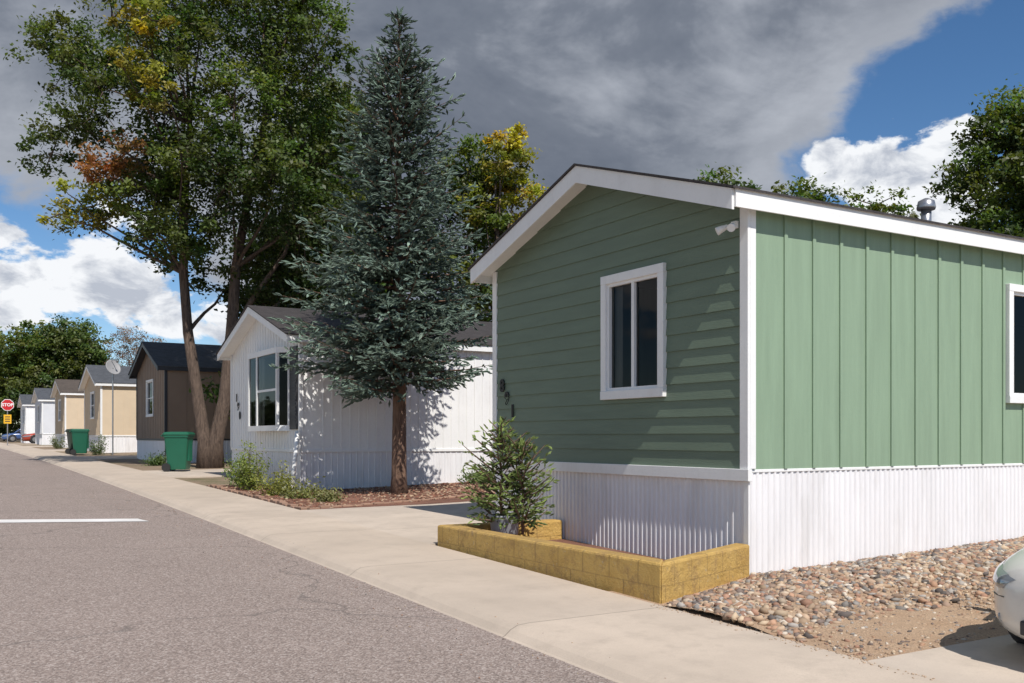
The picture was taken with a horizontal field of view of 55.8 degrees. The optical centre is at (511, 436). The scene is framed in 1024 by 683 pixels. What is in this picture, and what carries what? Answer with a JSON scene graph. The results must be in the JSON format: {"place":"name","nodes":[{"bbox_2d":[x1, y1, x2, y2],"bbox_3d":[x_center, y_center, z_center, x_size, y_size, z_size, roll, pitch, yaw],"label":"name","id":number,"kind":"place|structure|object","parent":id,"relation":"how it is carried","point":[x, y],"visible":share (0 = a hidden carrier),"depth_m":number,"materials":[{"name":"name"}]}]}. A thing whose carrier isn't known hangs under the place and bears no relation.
{"place":"outdoors","nodes":[
{"label":"outdoors","id":0,"kind":"place"},
{"bbox_2d":[79,455,137,459],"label":"driveway","id":1,"kind":"structure","parent":0,"point":[109,457],"depth_m":38.01,"materials":[{"name":"concrete"}]},
{"bbox_2d":[146,469,231,477],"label":"driveway","id":2,"kind":"structure","parent":0,"point":[201,473],"depth_m":26.04,"materials":[{"name":"concrete"}]},
{"bbox_2d":[161,432,194,471],"bbox_3d":[-9.376,0.408,27.157,0.795,1.115,0.650,0,0,-1],"label":"wheelie bin","id":3,"kind":"object","parent":2,"relation":"on","point":[178,447],"visible":0.99,"depth_m":26.90,"materials":[{"name":"green plastic"}]},
{"bbox_2d":[0,439,468,506],"bbox_3d":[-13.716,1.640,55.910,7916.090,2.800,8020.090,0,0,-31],"label":"ground","id":4,"kind":"structure","parent":0,"point":[138,465],"depth_m":32.17,"materials":[{"name":"brown soil"}]},
{"bbox_2d":[1,399,13,444],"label":"stop sign","id":5,"kind":"object","parent":4,"relation":"on","point":[7,405],"visible":1,"depth_m":64.82,"materials":[{"name":"metal"}]},
{"bbox_2d":[1,428,20,441],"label":"parked car","id":6,"kind":"object","parent":4,"relation":"on","point":[14,437],"visible":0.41,"depth_m":90.99,"materials":[{"name":"blue paint"}]},
{"bbox_2d":[0,326,30,440],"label":"background tree","id":7,"kind":"object","parent":4,"relation":"on","point":[2,431],"visible":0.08,"depth_m":105.44,"materials":[{"name":"green plant"}]},
{"bbox_2d":[40,401,54,433],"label":"trim","id":8,"kind":"structure","parent":4,"relation":"on","point":[42,422],"depth_m":69.52,"materials":[{"name":"white paint"}]},
{"bbox_2d":[35,398,41,433],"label":"front wall","id":9,"kind":"structure","parent":8,"relation":"on","point":[39,416],"depth_m":73.26,"materials":[{"name":"grey paint"}]},
{"bbox_2d":[43,401,54,432],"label":"side wall","id":10,"kind":"structure","parent":8,"relation":"on","point":[48,416],"depth_m":69.76,"materials":[{"name":"white paint"}]},
{"bbox_2d":[0,314,122,432],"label":"background tree","id":11,"kind":"object","parent":4,"relation":"on","point":[46,355],"visible":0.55,"depth_m":99.12,"materials":[{"name":"green plant"}]},
{"bbox_2d":[69,429,89,454],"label":"wheelie bin","id":12,"kind":"object","parent":4,"relation":"on","point":[80,439],"visible":1,"depth_m":41.52,"materials":[{"name":"green plastic"}]},
{"bbox_2d":[87,434,108,454],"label":"shrub","id":13,"kind":"object","parent":4,"relation":"on","point":[98,449],"visible":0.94,"depth_m":42.15,"materials":[{"name":"green plant"}]},
{"bbox_2d":[106,359,120,454],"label":"satellite dish","id":14,"kind":"object","parent":4,"relation":"on","point":[113,367],"visible":0.99,"depth_m":42.06,"materials":[{"name":"metal"}]},
{"bbox_2d":[102,325,163,365],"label":"background tree","id":15,"kind":"object","parent":4,"relation":"on","point":[134,347],"visible":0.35,"depth_m":97.64,"materials":[{"name":"green plant"}]},
{"bbox_2d":[149,383,151,413],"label":"walls","id":16,"kind":"structure","parent":4,"relation":"on","point":[150,396],"depth_m":37.62,"materials":[{"name":"brown paint"}]},
{"bbox_2d":[131,348,146,376],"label":"soffit","id":17,"kind":"structure","parent":16,"relation":"attached to","point":[140,360],"depth_m":36.38,"materials":[{"name":"wood"}]},
{"bbox_2d":[128,341,221,374],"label":"roof","id":18,"kind":"structure","parent":17,"relation":"attached to","point":[167,354],"depth_m":34.30,"materials":[{"name":"grey"}]},
{"bbox_2d":[129,344,221,378],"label":"fascia","id":19,"kind":"structure","parent":17,"relation":"attached to","point":[175,368],"depth_m":33.42,"materials":[{"name":"wood"}]},
{"bbox_2d":[137,440,231,462],"bbox_3d":[-7.123,0.654,38.699,14.000,1.170,5.300,0,0,-31],"label":"skirting","id":20,"kind":"object","parent":16,"relation":"attached to","point":[145,448],"visible":0.12,"depth_m":34.00,"materials":[{"name":"metal"}]},
{"bbox_2d":[139,450,166,465],"bbox_3d":[-11.583,0.753,31.534,0.881,0.662,1.120,0,0,-1],"label":"shrub","id":21,"kind":"object","parent":4,"relation":"on","point":[157,460],"visible":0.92,"depth_m":31.31,"materials":[{"name":"green plant"}]},
{"bbox_2d":[136,370,229,461],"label":"trim","id":22,"kind":"structure","parent":4,"relation":"on","point":[165,400],"depth_m":32.82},
{"bbox_2d":[137,354,163,438],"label":"front wall","id":23,"kind":"structure","parent":22,"relation":"on","point":[162,399],"depth_m":35.23,"materials":[{"name":"brown paint"}]},
{"bbox_2d":[139,355,160,438],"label":"front grooves","id":24,"kind":"object","parent":23,"relation":"attached to","point":[153,404],"visible":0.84,"depth_m":35.05,"materials":[{"name":"brown paint"}]},
{"bbox_2d":[167,370,229,438],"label":"side wall","id":25,"kind":"structure","parent":22,"relation":"on","point":[176,401],"depth_m":33.13,"materials":[{"name":"brown paint"}]},
{"bbox_2d":[3,0,369,467],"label":"elm tree","id":26,"kind":"object","parent":4,"relation":"on","point":[168,184],"visible":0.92,"depth_m":28.86,"materials":[{"name":"green plant"}]},
{"bbox_2d":[221,485,288,491],"bbox_3d":[-5.272,1.084,20.743,1.700,0.040,2.200,0,0,-31],"label":"mulch bed","id":27,"kind":"object","parent":4,"relation":"on","point":[231,487],"visible":0.14,"depth_m":20.38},
{"bbox_2d":[221,450,261,486],"bbox_3d":[-5.822,0.743,21.016,0.867,0.926,0.858,0,0,18],"label":"shrub","id":28,"kind":"object","parent":27,"relation":"on","point":[232,478],"visible":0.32,"depth_m":20.90,"materials":[{"name":"green plant"}]},
{"bbox_2d":[225,439,272,489],"bbox_3d":[-5.438,0.622,19.961,1.003,1.149,0.905,0,0,16],"label":"shrub","id":29,"kind":"object","parent":27,"relation":"on","point":[247,483],"visible":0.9,"depth_m":19.96,"materials":[{"name":"green plant"}]},
{"bbox_2d":[260,358,286,425],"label":"walls","id":30,"kind":"structure","parent":4,"relation":"on","point":[269,397],"depth_m":24.99,"materials":[{"name":"white paint"}]},
{"bbox_2d":[221,314,286,357],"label":"soffit","id":31,"kind":"structure","parent":30,"relation":"attached to","point":[243,330],"depth_m":23.40,"materials":[{"name":"white paint"}]},
{"bbox_2d":[216,305,491,354],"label":"roof","id":32,"kind":"structure","parent":31,"relation":"attached to","point":[470,332],"depth_m":21.98,"materials":[{"name":"grey"}]},
{"bbox_2d":[217,307,491,360],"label":"fascia","id":33,"kind":"structure","parent":31,"relation":"attached to","point":[269,325],"depth_m":21.78,"materials":[{"name":"white paint"}]},
{"bbox_2d":[230,342,491,486],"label":"trim","id":34,"kind":"structure","parent":30,"relation":"attached to","point":[300,405],"depth_m":20.39,"materials":[{"name":"white paint"}]},
{"bbox_2d":[233,320,297,448],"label":"front wall","id":35,"kind":"structure","parent":34,"relation":"on","point":[239,387],"depth_m":23.15,"materials":[{"name":"white paint"}]},
{"bbox_2d":[232,320,296,448],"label":"front grooves","id":36,"kind":"object","parent":35,"relation":"attached to","point":[245,392],"visible":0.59,"depth_m":23.33,"materials":[{"name":"white paint"}]},
{"bbox_2d":[248,347,289,430],"bbox_3d":[-5.433,-1.020,21.463,0.265,1.780,2.610,0,0,-31],"label":"window frame","id":37,"kind":"object","parent":35,"relation":"attached to","point":[256,357],"visible":0.94,"depth_m":21.24,"materials":[{"name":"plastic"}]},
{"bbox_2d":[252,360,253,425],"bbox_3d":[-5.426,-1.020,21.467,0.220,1.540,2.600,0,0,-31],"label":"window glass","id":38,"kind":"object","parent":37,"relation":"in","point":[252,392],"visible":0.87,"depth_m":22.50,"materials":[{"name":"glass"}]},
{"bbox_2d":[260,358,264,424],"bbox_3d":[-5.729,-1.020,21.962,0.030,1.500,0.640,0,0,-31],"label":"curtain","id":39,"kind":"object","parent":37,"relation":"hanging from","point":[262,387],"visible":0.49,"depth_m":21.77,"materials":[{"name":"fabric"}]},
{"bbox_2d":[290,346,297,428],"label":"shutters","id":40,"kind":"object","parent":37,"relation":"attached to","point":[293,401],"visible":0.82,"depth_m":20.10,"materials":[{"name":"plastic"}]},
{"bbox_2d":[303,342,491,449],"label":"side wall","id":41,"kind":"structure","parent":34,"relation":"on","point":[313,413],"depth_m":21.12,"materials":[{"name":"white paint"}]},
{"bbox_2d":[323,344,490,449],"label":"side battens","id":42,"kind":"object","parent":41,"relation":"attached to","point":[419,412],"visible":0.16,"depth_m":21.37,"materials":[{"name":"white paint"}]},
{"bbox_2d":[232,450,494,489],"bbox_3d":[0.713,0.876,26.025,15.000,1.213,5.300,0,0,-31],"label":"skirting","id":43,"kind":"object","parent":30,"relation":"attached to","point":[345,470],"visible":0.19,"depth_m":20.84,"materials":[{"name":"metal"}]},
{"bbox_2d":[189,188,394,418],"bbox_3d":[-6.929,-3.780,32.309,7.204,9.458,6.557,0,0,-11],"label":"background tree","id":44,"kind":"object","parent":4,"relation":"on","point":[215,391],"visible":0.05,"depth_m":31.34,"materials":[{"name":"green plant"}]},
{"bbox_2d":[225,83,415,311],"bbox_3d":[-7.858,-7.101,40.615,8.783,15.834,10.554,0,0,-31],"label":"background tree","id":45,"kind":"object","parent":4,"relation":"on","point":[249,234],"visible":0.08,"depth_m":39.26,"materials":[{"name":"green plant"}]},
{"bbox_2d":[206,484,494,509],"bbox_3d":[-3.102,1.144,19.579,4.552,0.236,6.330,0,0,-31],"label":"brick edging","id":46,"kind":"object","parent":4,"relation":"on","point":[275,501],"visible":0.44,"depth_m":17.26,"materials":[{"name":"brick"}]},
{"bbox_2d":[222,481,494,509],"bbox_3d":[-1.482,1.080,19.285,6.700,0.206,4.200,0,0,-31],"label":"mulch bed","id":47,"kind":"object","parent":4,"relation":"on","point":[436,501],"visible":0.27,"depth_m":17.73,"materials":[{"name":"wood"}]},
{"bbox_2d":[248,460,302,495],"bbox_3d":[-4.603,0.864,18.693,1.058,0.831,1.282,0,0,-31],"label":"shrub","id":48,"kind":"object","parent":47,"relation":"on","point":[277,488],"visible":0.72,"depth_m":18.54,"materials":[{"name":"green plant"}]},
{"bbox_2d":[290,431,298,487],"bbox_3d":[-4.389,0.493,19.494,0.098,1.231,0.611,0,0,1],"label":"downspout","id":49,"kind":"object","parent":47,"relation":"on","point":[295,455],"visible":0.79,"depth_m":19.54,"materials":[{"name":"white paint"}]},
{"bbox_2d":[276,476,333,498],"bbox_3d":[-3.862,1.063,18.019,1.004,0.684,0.810,0,0,-31],"label":"shrub","id":50,"kind":"object","parent":47,"relation":"on","point":[302,493],"visible":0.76,"depth_m":17.91,"materials":[{"name":"green plant"}]},
{"bbox_2d":[309,487,347,501],"bbox_3d":[-3.290,1.120,17.264,0.638,0.487,0.695,0,0,14],"label":"shrub","id":51,"kind":"object","parent":47,"relation":"on","point":[329,497],"visible":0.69,"depth_m":17.19,"materials":[{"name":"green plant"}]},
{"bbox_2d":[266,6,491,493],"bbox_3d":[-2.366,-3.651,18.782,4.624,9.670,5.312,0,0,-18],"label":"blue spruce tree","id":52,"kind":"object","parent":47,"relation":"on","point":[395,338],"visible":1,"depth_m":18.53,"materials":[{"name":"green plant"}]},
{"bbox_2d":[456,461,494,483],"bbox_3d":[-0.599,0.837,21.382,1.161,0.797,1.231,0,0,12],"label":"shrub","id":53,"kind":"object","parent":47,"relation":"on","point":[472,481],"visible":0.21,"depth_m":21.28,"materials":[{"name":"green plant"}]},
{"bbox_2d":[392,133,545,321],"bbox_3d":[-1.579,-5.534,38.043,7.312,12.826,6.994,0,0,-31],"label":"background tree","id":54,"kind":"object","parent":4,"relation":"on","point":[470,176],"visible":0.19,"depth_m":37.13,"materials":[{"name":"green plant"}]},
{"bbox_2d":[450,122,548,310],"bbox_3d":[-0.299,-5.484,36.696,4.120,12.778,3.692,0,0,15],"label":"background tree","id":55,"kind":"object","parent":4,"relation":"on","point":[516,151],"visible":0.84,"depth_m":36.16,"materials":[{"name":"green plant"}]},
{"bbox_2d":[438,519,748,603],"bbox_3d":[0.891,1.278,10.206,1.690,0.465,4.133,0,0,-31],"label":"planter","id":56,"kind":"object","parent":4,"relation":"on","point":[547,549],"visible":0.63,"depth_m":9.04,"materials":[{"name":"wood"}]},
{"bbox_2d":[457,416,559,534],"bbox_3d":[-0.054,0.522,11.289,1.182,1.556,1.365,0,0,-4],"label":"leafy shrub","id":57,"kind":"object","parent":56,"relation":"on","point":[504,520],"visible":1,"depth_m":11.20,"materials":[{"name":"leaves"},{"name":"bark"}]},
{"bbox_2d":[693,161,761,189],"bbox_3d":[6.793,-3.790,30.631,4.180,9.656,3.938,0,0,-31],"label":"background tree","id":58,"kind":"object","parent":4,"relation":"on","point":[723,180],"visible":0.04,"depth_m":30.07,"materials":[{"name":"green plant"}]},
{"bbox_2d":[491,208,1023,575],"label":"trim","id":59,"kind":"structure","parent":4,"relation":"on","point":[745,471],"depth_m":9.54,"materials":[{"name":"white paint"}]},
{"bbox_2d":[495,185,739,468],"bbox_3d":[1.028,-1.460,11.628,0.018,3.560,4.975,0,0,-31],"label":"front lap siding","id":60,"kind":"object","parent":59,"relation":"attached to","point":[553,270],"visible":0.84,"depth_m":11.29,"materials":[{"name":"green paint"}]},
{"bbox_2d":[600,262,666,399],"bbox_3d":[1.369,-1.170,11.019,0.065,1.460,1.150,0,0,-31],"label":"window trim","id":61,"kind":"structure","parent":60,"relation":"attached to","point":[660,271],"depth_m":10.76,"materials":[{"name":"plastic"}]},
{"bbox_2d":[615,286,622,387],"bbox_3d":[1.269,-1.170,11.424,0.020,1.360,0.152,0,0,-31],"label":"curtain","id":62,"kind":"object","parent":61,"relation":"hanging from","point":[618,337],"visible":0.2,"depth_m":11.43,"materials":[{"name":"fabric"}]},
{"bbox_2d":[607,274,656,390],"bbox_3d":[1.400,-1.170,11.038,0.072,1.260,0.950,0,0,-31],"label":"window sash","id":63,"kind":"object","parent":61,"relation":"in","point":[634,334],"depth_m":11.04,"materials":[{"name":"plastic"}]},
{"bbox_2d":[715,221,738,234],"bbox_3d":[2.146,-2.072,9.555,0.198,0.136,0.267,0,0,-31],"label":"security light","id":64,"kind":"object","parent":60,"relation":"attached to","point":[731,227],"visible":1,"depth_m":9.57,"materials":[{"name":"white paint"}]},
{"bbox_2d":[752,211,1021,469],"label":"side wall","id":65,"kind":"structure","parent":59,"relation":"on","point":[769,340],"depth_m":10.47,"materials":[{"name":"green paint"}]},
{"bbox_2d":[783,215,1023,468],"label":"side battens","id":66,"kind":"object","parent":65,"relation":"attached to","point":[785,341],"visible":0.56,"depth_m":10.59,"materials":[{"name":"green paint"}]},
{"bbox_2d":[1006,283,1023,403],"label":"window trim","id":67,"kind":"structure","parent":65,"relation":"attached to","point":[1011,289],"depth_m":11.66,"materials":[{"name":"plastic"}]},
{"bbox_2d":[771,172,853,205],"bbox_3d":[10.212,-3.805,32.394,5.188,9.690,5.861,0,0,-31],"label":"background tree","id":68,"kind":"object","parent":4,"relation":"on","point":[805,193],"visible":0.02,"depth_m":31.73,"materials":[{"name":"green plant"}]},
{"bbox_2d":[614,286,1023,392],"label":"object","id":69,"kind":"structure","parent":4,"relation":"on","point":[647,336],"depth_m":15.18,"materials":[{"name":"black glass"}]},
{"bbox_2d":[481,183,1023,325],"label":"soffit","id":70,"kind":"structure","parent":69,"relation":"attached to","point":[553,211],"depth_m":13.12,"materials":[{"name":"white paint"}]},
{"bbox_2d":[467,163,1023,270],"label":"roof","id":71,"kind":"structure","parent":70,"relation":"on","point":[554,184],"depth_m":10.60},
{"bbox_2d":[916,198,935,220],"bbox_3d":[5.780,-3.045,13.497,0.253,0.570,0.260,0,0,-31],"label":"roof vent","id":72,"kind":"object","parent":71,"relation":"on","point":[926,207],"visible":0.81,"depth_m":13.43,"materials":[{"name":"metal"}]},
{"bbox_2d":[470,166,1023,283],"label":"fascia","id":73,"kind":"structure","parent":70,"relation":"attached to","point":[719,196],"depth_m":10.49,"materials":[{"name":"white paint"}]},
{"bbox_2d":[495,466,1023,572],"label":"skirting","id":74,"kind":"object","parent":69,"relation":"attached to","point":[804,518],"visible":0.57,"depth_m":10.62,"materials":[{"name":"metal"}]},
{"bbox_2d":[843,180,920,218],"bbox_3d":[12.662,-3.819,33.614,4.469,9.734,4.076,0,0,3],"label":"background tree","id":75,"kind":"object","parent":4,"relation":"on","point":[893,208],"visible":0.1,"depth_m":32.83,"materials":[{"name":"green plant"}]},
{"bbox_2d":[922,74,1023,229],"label":"background tree","id":76,"kind":"object","parent":4,"relation":"on","point":[994,140],"visible":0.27,"depth_m":33.84,"materials":[{"name":"green plant"}]},
{"bbox_2d":[962,196,1023,231],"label":"background tree","id":77,"kind":"object","parent":4,"relation":"on","point":[983,224],"visible":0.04,"depth_m":31.70,"materials":[{"name":"green plant"}]},
{"bbox_2d":[988,137,1023,237],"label":"background tree","id":78,"kind":"object","parent":4,"relation":"on","point":[1011,228],"visible":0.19,"depth_m":30.96,"materials":[{"name":"green plant"}]},
{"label":"rear walls","id":79,"kind":"object","parent":4,"relation":"on","visible":0},
{"bbox_2d":[80,370,88,389],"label":"soffit","id":80,"kind":"structure","parent":79,"relation":"attached to","point":[84,381],"depth_m":49.22,"materials":[{"name":"white paint"}]},
{"bbox_2d":[78,365,135,387],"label":"roof","id":81,"kind":"structure","parent":80,"relation":"attached to","point":[100,374],"depth_m":46.54,"materials":[{"name":"grey"}]},
{"bbox_2d":[79,367,135,390],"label":"fascia","id":82,"kind":"structure","parent":80,"relation":"attached to","point":[110,384],"depth_m":45.74,"materials":[{"name":"white paint"}]},
{"bbox_2d":[84,386,135,435],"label":"trim","id":83,"kind":"structure","parent":79,"relation":"attached to","point":[100,415],"depth_m":45.33,"materials":[{"name":"white paint"}]},
{"bbox_2d":[85,375,96,434],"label":"front grooves","id":84,"kind":"object","parent":83,"relation":"on","point":[95,419],"visible":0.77,"depth_m":48.60,"materials":[{"name":"beige paint"}]},
{"bbox_2d":[86,377,99,434],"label":"front wall","id":85,"kind":"structure","parent":83,"relation":"on","point":[98,410],"depth_m":47.73,"materials":[{"name":"beige paint"}]},
{"bbox_2d":[102,386,135,434],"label":"side wall","id":86,"kind":"structure","parent":83,"relation":"on","point":[129,410],"depth_m":45.77,"materials":[{"name":"beige paint"}]},
{"bbox_2d":[87,436,136,452],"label":"skirting","id":87,"kind":"object","parent":79,"relation":"attached to","point":[123,444],"visible":0.1,"depth_m":45.87,"materials":[{"name":"metal"}]},
{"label":"rear walls","id":88,"kind":"object","parent":4,"relation":"on","visible":0},
{"bbox_2d":[51,383,57,396],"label":"soffit","id":89,"kind":"structure","parent":88,"relation":"attached to","point":[54,391],"depth_m":61.27,"materials":[{"name":"white paint"}]},
{"bbox_2d":[50,379,83,394],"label":"roof","id":90,"kind":"structure","parent":89,"relation":"attached to","point":[66,386],"depth_m":58.70,"materials":[{"name":"brown"}]},
{"bbox_2d":[55,395,66,434],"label":"trim","id":91,"kind":"structure","parent":88,"relation":"attached to","point":[65,418],"depth_m":57.51,"materials":[{"name":"white paint"}]},
{"bbox_2d":[55,389,62,433],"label":"front wall","id":92,"kind":"structure","parent":91,"relation":"on","point":[56,414],"depth_m":61.02,"materials":[{"name":"paint"}]},
{"bbox_2d":[58,391,64,433],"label":"front grooves","id":93,"kind":"object","parent":91,"relation":"on","point":[59,422],"visible":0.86,"depth_m":58.21,"materials":[{"name":"paint"}]},
{"bbox_2d":[66,395,83,433],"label":"side wall","id":94,"kind":"structure","parent":91,"relation":"on","point":[74,411],"depth_m":57.78,"materials":[{"name":"beige paint"}]},
{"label":"rear walls","id":95,"kind":"object","parent":4,"relation":"on","visible":0},
{"bbox_2d":[35,434,54,444],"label":"skirting","id":96,"kind":"object","parent":95,"relation":"attached to","point":[42,439],"visible":0.06,"depth_m":69.81,"materials":[{"name":"metal"}]},
{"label":"soffit","id":97,"kind":"object","parent":95,"relation":"attached to","visible":0},
{"bbox_2d":[31,388,54,399],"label":"roof","id":98,"kind":"structure","parent":97,"relation":"attached to","point":[42,393],"depth_m":70.76,"materials":[{"name":"grey"}]},
{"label":"rear walls","id":99,"kind":"object","parent":4,"relation":"on","visible":0},
{"bbox_2d":[22,406,28,433],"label":"trim","id":100,"kind":"structure","parent":99,"relation":"attached to","point":[25,421],"depth_m":81.53,"materials":[{"name":"white paint"}]},
{"bbox_2d":[27,406,34,432],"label":"side wall","id":101,"kind":"structure","parent":100,"relation":"on","point":[30,419],"depth_m":81.73,"materials":[{"name":"white paint"}]},
{"bbox_2d":[0,448,616,682],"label":"road","id":102,"kind":"structure","parent":0,"point":[110,602],"depth_m":7.80,"materials":[{"name":"asphalt"}]},
{"bbox_2d":[0,519,145,522],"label":"road marking","id":103,"kind":"object","parent":102,"relation":"on","point":[60,520],"visible":1,"depth_m":14.41,"materials":[{"name":"paint"}]},
{"bbox_2d":[90,492,609,677],"bbox_3d":[-3.397,1.314,11.673,1.877,0.503,20.382,0,0,-31],"label":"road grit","id":104,"kind":"object","parent":102,"relation":"on","point":[313,567],"visible":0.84,"depth_m":9.27,"materials":[{"name":"gravel"}]},
{"bbox_2d":[302,500,494,545],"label":"driveway","id":105,"kind":"structure","parent":0,"point":[422,522],"depth_m":14.64,"materials":[{"name":"concrete"}]},
{"bbox_2d":[0,443,947,682],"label":"pavement","id":106,"kind":"structure","parent":0,"point":[637,640],"depth_m":7.91,"materials":[{"name":"concrete"}]},
{"bbox_2d":[0,0,1023,433],"label":"sky","id":107,"kind":"structure","parent":0,"point":[860,93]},
{"bbox_2d":[609,578,1008,679],"bbox_3d":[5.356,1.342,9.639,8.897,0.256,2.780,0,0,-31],"label":"sand ground","id":108,"kind":"structure","parent":0,"point":[900,618],"depth_m":7.16,"materials":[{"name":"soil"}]},
{"bbox_2d":[661,536,1023,642],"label":"river rock gravel","id":109,"kind":"structure","parent":0,"point":[776,589],"depth_m":8.55,"materials":[{"name":"gravel"}]},
{"bbox_2d":[868,634,1023,682],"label":"driveway","id":110,"kind":"structure","parent":0,"point":[998,659],"depth_m":6.14,"materials":[{"name":"concrete"}]},
{"bbox_2d":[993,548,1023,643],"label":"parked car","id":111,"kind":"object","parent":110,"relation":"on","point":[1008,578],"visible":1,"depth_m":6.06,"materials":[{"name":"paint"}]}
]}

